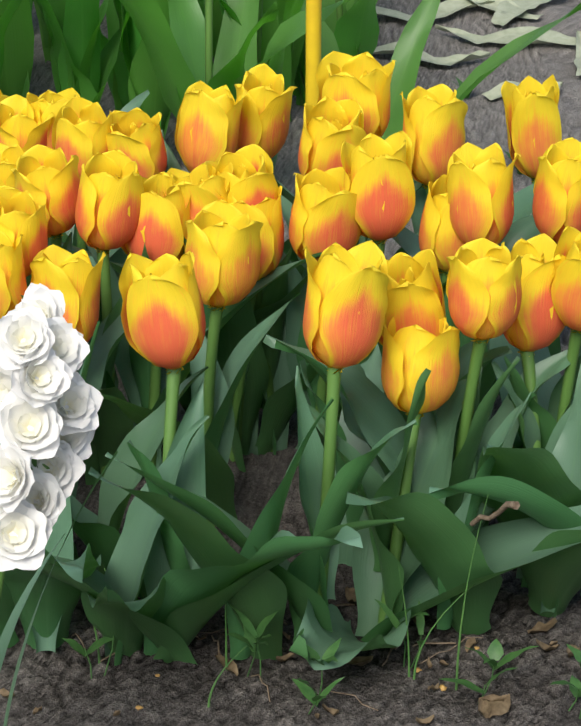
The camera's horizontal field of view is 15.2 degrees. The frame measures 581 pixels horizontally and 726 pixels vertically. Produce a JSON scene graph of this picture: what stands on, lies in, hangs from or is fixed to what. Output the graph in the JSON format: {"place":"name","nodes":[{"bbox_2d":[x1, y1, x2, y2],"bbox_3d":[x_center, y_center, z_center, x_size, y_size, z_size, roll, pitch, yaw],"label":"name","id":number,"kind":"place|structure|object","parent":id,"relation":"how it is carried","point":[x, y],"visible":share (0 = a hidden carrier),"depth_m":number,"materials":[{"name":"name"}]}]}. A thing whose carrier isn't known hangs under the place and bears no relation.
{"place":"outdoors","nodes":[
{"label":"outdoors","id":0,"kind":"place"},
{"bbox_2d":[0,0,580,725],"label":"ground","id":1,"kind":"structure","parent":0,"point":[60,686],"depth_m":1.74,"materials":[{"name":"soil"}]},
{"bbox_2d":[0,0,21,78],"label":"leaf","id":2,"kind":"object","parent":1,"relation":"on","point":[8,13],"visible":1,"depth_m":2.52,"materials":[{"name":"green plant"}]},
{"bbox_2d":[0,0,33,98],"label":"leaf","id":3,"kind":"object","parent":1,"relation":"on","point":[15,79],"visible":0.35,"depth_m":2.75,"materials":[{"name":"green plant"}]},
{"bbox_2d":[0,185,47,276],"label":"tulip","id":4,"kind":"object","parent":1,"relation":"on","point":[22,214],"visible":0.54,"depth_m":1.84,"materials":[{"name":"yellow plant"}]},
{"bbox_2d":[0,94,53,238],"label":"tulip","id":5,"kind":"object","parent":1,"relation":"on","point":[21,129],"visible":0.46,"depth_m":2.15,"materials":[{"name":"yellow plant"}]},
{"bbox_2d":[33,0,51,62],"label":"leaf","id":6,"kind":"object","parent":1,"relation":"on","point":[45,38],"visible":0.15,"depth_m":3.17,"materials":[{"name":"green plant"}]},
{"bbox_2d":[10,144,79,252],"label":"tulip","id":7,"kind":"object","parent":1,"relation":"on","point":[49,177],"visible":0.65,"depth_m":1.91,"materials":[{"name":"yellow plant"}]},
{"bbox_2d":[0,283,117,725],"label":"white hyacinth","id":8,"kind":"object","parent":1,"relation":"on","point":[51,399],"visible":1,"depth_m":1.32,"materials":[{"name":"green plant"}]},
{"bbox_2d":[0,143,120,287],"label":"tulip","id":9,"kind":"object","parent":1,"relation":"on","point":[9,156],"visible":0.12,"depth_m":2.05,"materials":[{"name":"yellow plant"}]},
{"bbox_2d":[0,231,124,388],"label":"tulip","id":10,"kind":"object","parent":1,"relation":"on","point":[13,285],"visible":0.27,"depth_m":1.82,"materials":[{"name":"yellow plant"}]},
{"bbox_2d":[21,244,105,559],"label":"tulip","id":11,"kind":"object","parent":1,"relation":"on","point":[74,278],"visible":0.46,"depth_m":1.81,"materials":[{"name":"yellow plant"}]},
{"bbox_2d":[31,96,111,299],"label":"tulip","id":12,"kind":"object","parent":1,"relation":"on","point":[81,129],"visible":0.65,"depth_m":2.07,"materials":[{"name":"yellow plant"}]},
{"bbox_2d":[0,90,163,136],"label":"tulip","id":13,"kind":"object","parent":1,"relation":"on","point":[2,97],"visible":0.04,"depth_m":2.20,"materials":[{"name":"yellow plant"}]},
{"bbox_2d":[38,0,129,102],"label":"plant","id":14,"kind":"object","parent":1,"relation":"on","point":[82,64],"visible":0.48,"depth_m":2.63,"materials":[{"name":"green plant"}]},
{"bbox_2d":[26,87,149,148],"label":"tulip","id":15,"kind":"object","parent":1,"relation":"on","point":[48,101],"visible":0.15,"depth_m":2.17,"materials":[{"name":"yellow plant"}]},
{"bbox_2d":[75,149,144,485],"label":"tulip","id":16,"kind":"object","parent":1,"relation":"on","point":[108,201],"visible":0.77,"depth_m":1.90,"materials":[{"name":"yellow plant"}]},
{"bbox_2d":[100,0,128,110],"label":"leaf","id":17,"kind":"object","parent":1,"relation":"on","point":[118,79],"visible":0.25,"depth_m":2.84,"materials":[{"name":"green plant"}]},
{"bbox_2d":[106,107,166,278],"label":"tulip","id":18,"kind":"object","parent":1,"relation":"on","point":[135,134],"visible":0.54,"depth_m":2.07,"materials":[{"name":"yellow plant"}]},
{"bbox_2d":[113,0,170,139],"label":"plant","id":19,"kind":"object","parent":1,"relation":"on","point":[142,77],"visible":0.31,"depth_m":2.67,"materials":[{"name":"green plant"}]},
{"bbox_2d":[62,186,283,471],"bbox_3d":[-0.102,-0.038,2.019,0.218,0.295,0.099,15,29,30],"label":"tulip","id":20,"kind":"object","parent":1,"relation":"on","point":[235,330],"visible":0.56,"depth_m":1.99,"materials":[{"name":"green plant"}]},
{"bbox_2d":[161,162,232,412],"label":"tulip","id":21,"kind":"object","parent":1,"relation":"on","point":[200,189],"visible":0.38,"depth_m":1.92,"materials":[{"name":"yellow plant"}]},
{"bbox_2d":[101,199,300,526],"bbox_3d":[-0.103,0.025,1.867,0.213,0.309,0.088,-17,30,-32],"label":"tulip","id":22,"kind":"object","parent":1,"relation":"on","point":[223,244],"visible":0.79,"depth_m":1.86,"materials":[{"name":"yellow plant"}]},
{"bbox_2d":[197,0,204,17],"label":"leaf","id":23,"kind":"object","parent":1,"relation":"on","point":[201,3],"depth_m":2.87,"materials":[{"name":"green plant"}]},
{"bbox_2d":[86,171,321,480],"bbox_3d":[-0.087,-0.016,1.959,0.236,0.308,0.083,6,26,12],"label":"tulip","id":24,"kind":"object","parent":1,"relation":"on","point":[161,229],"visible":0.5,"depth_m":1.93,"materials":[{"name":"yellow plant"}]},
{"bbox_2d":[164,80,246,171],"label":"tulip","id":25,"kind":"object","parent":1,"relation":"on","point":[208,124],"visible":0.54,"depth_m":2.10,"materials":[{"name":"yellow plant"}]},
{"bbox_2d":[213,0,225,58],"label":"leaf","id":26,"kind":"object","parent":1,"relation":"on","point":[217,17],"visible":0.06,"depth_m":2.88,"materials":[{"name":"green plant"}]},
{"bbox_2d":[120,0,349,151],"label":"plant","id":27,"kind":"object","parent":1,"relation":"on","point":[180,51],"visible":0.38,"depth_m":2.46,"materials":[{"name":"green plant"}]},
{"bbox_2d":[118,250,362,655],"bbox_3d":[-0.059,0.115,1.648,0.097,0.334,0.297,-13,28,-25],"label":"tulip","id":28,"kind":"object","parent":1,"relation":"on","point":[163,318],"visible":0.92,"depth_m":1.68,"materials":[{"name":"green plant"}]},
{"bbox_2d":[203,144,316,454],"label":"tulip","id":29,"kind":"object","parent":1,"relation":"on","point":[250,178],"visible":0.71,"depth_m":1.99,"materials":[{"name":"green plant"}]},
{"bbox_2d":[105,240,417,642],"bbox_3d":[-0.028,0.082,1.697,0.234,0.350,0.118,-3,25,-7],"label":"tulip","id":30,"kind":"object","parent":1,"relation":"on","point":[346,305],"visible":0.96,"depth_m":1.67,"materials":[{"name":"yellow plant"}]},
{"bbox_2d":[219,0,303,73],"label":"plant","id":31,"kind":"object","parent":1,"relation":"on","point":[265,34],"visible":0.08,"depth_m":2.57,"materials":[{"name":"green plant"}]},
{"bbox_2d":[234,63,297,172],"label":"tulip","id":32,"kind":"object","parent":1,"relation":"on","point":[265,113],"visible":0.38,"depth_m":2.15,"materials":[{"name":"yellow plant"}]},
{"bbox_2d":[0,586,579,724],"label":"dry leaf scraps","id":33,"kind":"object","parent":1,"relation":"on","point":[489,706],"visible":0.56,"depth_m":1.72,"materials":[{"name":"brown plant"}]},
{"bbox_2d":[0,173,580,669],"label":"tulip foliage","id":34,"kind":"object","parent":1,"relation":"on","point":[540,545],"visible":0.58,"depth_m":1.71,"materials":[{"name":"green plant"}]},
{"bbox_2d":[93,494,488,706],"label":"grass","id":35,"kind":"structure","parent":1,"relation":"on","point":[408,648],"depth_m":1.70,"materials":[{"name":"green plant"}]},
{"bbox_2d":[277,0,304,121],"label":"leaf","id":36,"kind":"object","parent":1,"relation":"on","point":[293,51],"visible":0.15,"depth_m":2.90,"materials":[{"name":"green plant"}]},
{"bbox_2d":[72,501,519,710],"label":"twigs","id":37,"kind":"object","parent":1,"relation":"on","point":[500,510],"visible":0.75,"depth_m":1.68,"materials":[{"name":"brown wood"}]},
{"bbox_2d":[293,33,305,106],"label":"leaf","id":38,"kind":"object","parent":1,"relation":"on","point":[299,83],"visible":0.23,"depth_m":2.98,"materials":[{"name":"green plant"}]},
{"bbox_2d":[18,589,580,725],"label":"soil crumbs","id":39,"kind":"object","parent":1,"relation":"on","point":[199,643],"visible":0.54,"depth_m":1.75,"materials":[{"name":"brown soil"}]},
{"bbox_2d":[135,646,479,709],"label":"seed husks","id":40,"kind":"object","parent":1,"relation":"on","point":[442,687],"visible":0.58,"depth_m":1.70},
{"bbox_2d":[305,0,321,105],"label":"yellow stake","id":41,"kind":"object","parent":1,"relation":"on","point":[313,31],"visible":0.23,"depth_m":2.36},
{"bbox_2d":[62,576,580,718],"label":"seedlings","id":42,"kind":"object","parent":1,"relation":"on","point":[252,635],"visible":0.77,"depth_m":1.68,"materials":[{"name":"green plant"}]},
{"bbox_2d":[281,96,418,267],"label":"tulip","id":43,"kind":"object","parent":1,"relation":"on","point":[330,125],"visible":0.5,"depth_m":2.03,"materials":[{"name":"yellow plant"}]},
{"bbox_2d":[277,51,423,282],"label":"tulip","id":44,"kind":"object","parent":1,"relation":"on","point":[363,80],"visible":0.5,"depth_m":2.08,"materials":[{"name":"yellow plant"}]},
{"bbox_2d":[322,0,379,56],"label":"leaf","id":45,"kind":"object","parent":1,"relation":"on","point":[353,25],"visible":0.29,"depth_m":2.84,"materials":[{"name":"green plant"}]},
{"bbox_2d":[280,167,446,465],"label":"tulip","id":46,"kind":"object","parent":1,"relation":"on","point":[322,216],"visible":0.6,"depth_m":1.92,"materials":[{"name":"yellow plant"}]},
{"bbox_2d":[340,130,414,396],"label":"tulip","id":47,"kind":"object","parent":1,"relation":"on","point":[378,169],"visible":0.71,"depth_m":1.91,"materials":[{"name":"yellow plant"}]},
{"bbox_2d":[263,249,512,475],"bbox_3d":[0.086,0.042,1.831,0.193,0.311,0.105,17,30,32],"label":"tulip","id":48,"kind":"object","parent":1,"relation":"on","point":[415,295],"visible":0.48,"depth_m":1.75,"materials":[{"name":"yellow plant"}]},
{"bbox_2d":[308,316,472,636],"bbox_3d":[0.107,0.089,1.771,0.081,0.276,0.199,22,33,39],"label":"tulip","id":49,"kind":"object","parent":1,"relation":"on","point":[423,371],"visible":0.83,"depth_m":1.74,"materials":[{"name":"green plant"}]},
{"bbox_2d":[274,238,522,513],"bbox_3d":[0.084,0.057,1.773,0.198,0.331,0.072,1,25,2],"label":"tulip","id":50,"kind":"object","parent":1,"relation":"on","point":[483,290],"visible":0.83,"depth_m":1.73,"materials":[{"name":"yellow plant"}]},
{"bbox_2d":[300,0,580,139],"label":"plant","id":51,"kind":"object","parent":1,"relation":"on","point":[409,49],"visible":0.25,"depth_m":2.59,"materials":[{"name":"green plant"}]},
{"bbox_2d":[400,83,533,233],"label":"tulip","id":52,"kind":"object","parent":1,"relation":"on","point":[433,123],"visible":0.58,"depth_m":2.07,"materials":[{"name":"yellow plant"}]},
{"bbox_2d":[373,0,580,99],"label":"dried leaves","id":53,"kind":"object","parent":1,"relation":"on","point":[506,11],"visible":0.73,"depth_m":3.30,"materials":[{"name":"beige plant"}]},
{"bbox_2d":[419,174,540,325],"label":"tulip","id":54,"kind":"object","parent":1,"relation":"on","point":[439,238],"visible":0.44,"depth_m":1.92,"materials":[{"name":"yellow plant"}]},
{"bbox_2d":[444,142,520,422],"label":"tulip","id":55,"kind":"object","parent":1,"relation":"on","point":[478,188],"visible":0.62,"depth_m":1.88,"materials":[{"name":"yellow plant"}]},
{"bbox_2d":[393,137,580,396],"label":"tulip","id":56,"kind":"object","parent":1,"relation":"on","point":[556,207],"visible":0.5,"depth_m":1.89,"materials":[{"name":"yellow plant"}]},
{"bbox_2d":[476,233,580,596],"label":"tulip","id":57,"kind":"object","parent":1,"relation":"on","point":[538,324],"visible":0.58,"depth_m":1.77,"materials":[{"name":"green plant"}]},
{"bbox_2d":[501,74,561,215],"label":"tulip","id":58,"kind":"object","parent":1,"relation":"on","point":[533,123],"visible":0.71,"depth_m":2.17,"materials":[{"name":"yellow plant"}]},
{"bbox_2d":[489,226,580,448],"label":"tulip","id":59,"kind":"object","parent":1,"relation":"on","point":[555,393],"visible":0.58,"depth_m":1.80,"materials":[{"name":"green plant"}]},
{"bbox_2d":[452,77,521,173],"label":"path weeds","id":60,"kind":"object","parent":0,"point":[460,82],"visible":0.17,"depth_m":3.03,"materials":[{"name":"green plant"}]}
]}

